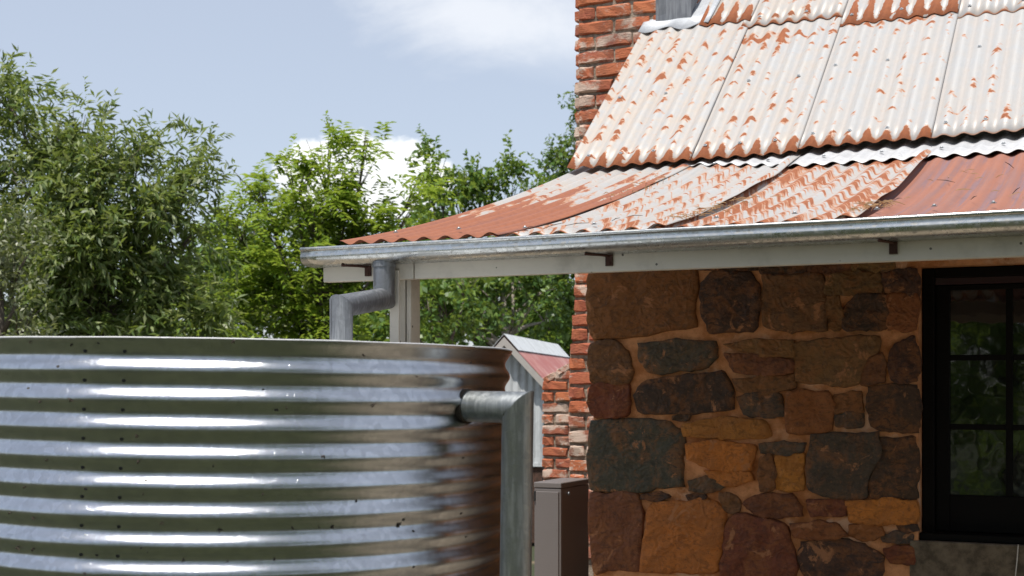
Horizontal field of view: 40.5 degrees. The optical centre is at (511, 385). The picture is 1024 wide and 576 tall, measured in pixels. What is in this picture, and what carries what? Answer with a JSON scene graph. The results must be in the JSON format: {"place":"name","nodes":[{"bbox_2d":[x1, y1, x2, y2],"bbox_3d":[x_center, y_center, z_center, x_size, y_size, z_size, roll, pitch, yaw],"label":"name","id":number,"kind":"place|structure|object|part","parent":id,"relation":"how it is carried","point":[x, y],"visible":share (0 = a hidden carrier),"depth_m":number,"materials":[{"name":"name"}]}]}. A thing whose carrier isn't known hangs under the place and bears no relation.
{"place":"outdoors","nodes":[
{"label":"outdoors","id":0,"kind":"place"},
{"bbox_2d":[0,0,578,378],"label":"sky","id":1,"kind":"structure","parent":0,"point":[470,73],"materials":[{"name":"blue"}]},
{"bbox_2d":[532,543,533,575],"bbox_3d":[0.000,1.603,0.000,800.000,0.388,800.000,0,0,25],"label":"ground","id":2,"kind":"structure","parent":0,"point":[532,559],"depth_m":12.89,"materials":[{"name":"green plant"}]},
{"bbox_2d":[1,200,54,328],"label":"tree","id":3,"kind":"object","parent":2,"relation":"on","point":[12,217],"depth_m":29.01,"materials":[{"name":"green plant"}]},
{"bbox_2d":[0,171,79,335],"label":"tree","id":4,"kind":"object","parent":2,"relation":"on","point":[6,274],"visible":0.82,"depth_m":10.97,"materials":[{"name":"green plant"}]},
{"bbox_2d":[0,44,265,337],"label":"willowy tree","id":5,"kind":"object","parent":2,"relation":"on","point":[102,242],"visible":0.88,"depth_m":14.05,"materials":[{"name":"green plant"}]},
{"bbox_2d":[49,240,227,336],"bbox_3d":[-7.490,-0.658,27.176,3.635,4.762,3.786,0,0,-25],"label":"tree","id":6,"kind":"object","parent":2,"relation":"on","point":[157,332],"visible":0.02,"depth_m":26.58,"materials":[{"name":"green plant"}]},
{"bbox_2d":[161,205,304,338],"bbox_3d":[-5.952,-0.996,29.288,4.491,5.424,3.655,0,0,25],"label":"tree","id":7,"kind":"object","parent":2,"relation":"on","point":[222,273],"visible":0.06,"depth_m":28.26,"materials":[{"name":"green plant"}]},
{"bbox_2d":[234,172,372,338],"bbox_3d":[-3.701,-1.322,28.167,3.451,6.068,2.891,0,0,25],"label":"tree","id":8,"kind":"object","parent":2,"relation":"on","point":[297,247],"visible":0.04,"depth_m":28.02,"materials":[{"name":"green plant"}]},
{"bbox_2d":[166,110,463,341],"bbox_3d":[-2.338,-0.818,16.798,3.701,5.047,2.136,0,0,-9],"label":"locust tree","id":9,"kind":"object","parent":2,"relation":"on","point":[343,196],"visible":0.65,"depth_m":16.83,"materials":[{"name":"green plant"}]},
{"bbox_2d":[326,195,487,343],"bbox_3d":[-1.996,-1.026,27.385,3.453,5.484,3.514,0,0,38],"label":"tree","id":10,"kind":"object","parent":2,"relation":"on","point":[378,335],"visible":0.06,"depth_m":26.53,"materials":[{"name":"green plant"}]},
{"bbox_2d":[359,277,496,345],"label":"leafy tree","id":11,"kind":"object","parent":2,"relation":"on","point":[439,291],"visible":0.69,"depth_m":16.07,"materials":[{"name":"green plant"}]},
{"bbox_2d":[404,124,557,344],"bbox_3d":[-0.229,-1.130,21.009,2.815,5.669,1.643,0,0,-13],"label":"slender tree","id":12,"kind":"object","parent":2,"relation":"on","point":[475,187],"visible":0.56,"depth_m":20.84,"materials":[{"name":"green plant"}]},
{"bbox_2d":[399,193,571,377],"bbox_3d":[-0.224,-1.149,28.992,3.983,5.726,4.270,0,0,25],"label":"tree","id":13,"kind":"object","parent":2,"relation":"on","point":[522,298],"visible":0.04,"depth_m":28.40,"materials":[{"name":"green plant"}]},
{"bbox_2d":[420,233,574,348],"bbox_3d":[-0.317,-0.424,19.653,3.378,4.263,2.139,0,0,-29],"label":"shade tree","id":14,"kind":"object","parent":2,"relation":"on","point":[499,316],"visible":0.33,"depth_m":19.35,"materials":[{"name":"green plant"}]},
{"bbox_2d":[493,334,569,542],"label":"iron shed","id":15,"kind":"structure","parent":2,"relation":"on","point":[529,363],"depth_m":14.06,"materials":[{"name":"red paint"}]},
{"bbox_2d":[505,274,574,358],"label":"tree","id":16,"kind":"object","parent":2,"relation":"on","point":[566,349],"visible":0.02,"depth_m":29.20,"materials":[{"name":"green plant"}]},
{"bbox_2d":[504,86,578,194],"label":"dark tree","id":17,"kind":"object","parent":2,"relation":"on","point":[560,155],"visible":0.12,"depth_m":23.99,"materials":[{"name":"green plant"}]},
{"bbox_2d":[538,274,574,354],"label":"tree","id":18,"kind":"object","parent":2,"relation":"on","point":[570,302],"visible":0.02,"depth_m":29.65,"materials":[{"name":"green plant"}]},
{"bbox_2d":[300,0,1023,575],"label":"stone cottage","id":19,"kind":"structure","parent":2,"relation":"on","point":[808,374],"depth_m":6.19,"materials":[{"name":"brown stone"}]},
{"bbox_2d":[526,162,1019,228],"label":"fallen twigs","id":20,"kind":"object","parent":19,"relation":"on","point":[642,215],"visible":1,"depth_m":4.62,"materials":[{"name":"brown wood"}]},
{"bbox_2d":[601,169,1023,218],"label":"leaf litter","id":21,"kind":"object","parent":19,"relation":"on","point":[850,209],"visible":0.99,"depth_m":4.59,"materials":[{"name":"plant"}]},
{"bbox_2d":[910,265,1023,575],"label":"window","id":22,"kind":"structure","parent":19,"relation":"in","point":[973,317],"depth_m":6.03,"materials":[{"name":"black paint"}]},
{"bbox_2d":[542,364,569,480],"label":"brick side wall","id":23,"kind":"structure","parent":0,"point":[555,427],"depth_m":9.79,"materials":[{"name":"red brick"}]},
{"label":"path","id":24,"kind":"structure","parent":0,"visible":0},
{"bbox_2d":[0,336,533,575],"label":"water tank","id":25,"kind":"object","parent":24,"relation":"on","point":[161,456],"visible":1,"depth_m":3.24,"materials":[{"name":"metal"}]},
{"bbox_2d":[534,478,588,575],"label":"meter cabinet","id":26,"kind":"object","parent":24,"relation":"on","point":[561,541],"visible":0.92,"depth_m":7.00,"materials":[{"name":"metal"}]},
{"bbox_3d":[0.178,1.018,6.985,0.125,0.964,0.010,0,0,25],"label":"cabinet door","id":27,"kind":"part","parent":26,"relation":"part of","materials":[{"name":"grey metal"}]}
]}

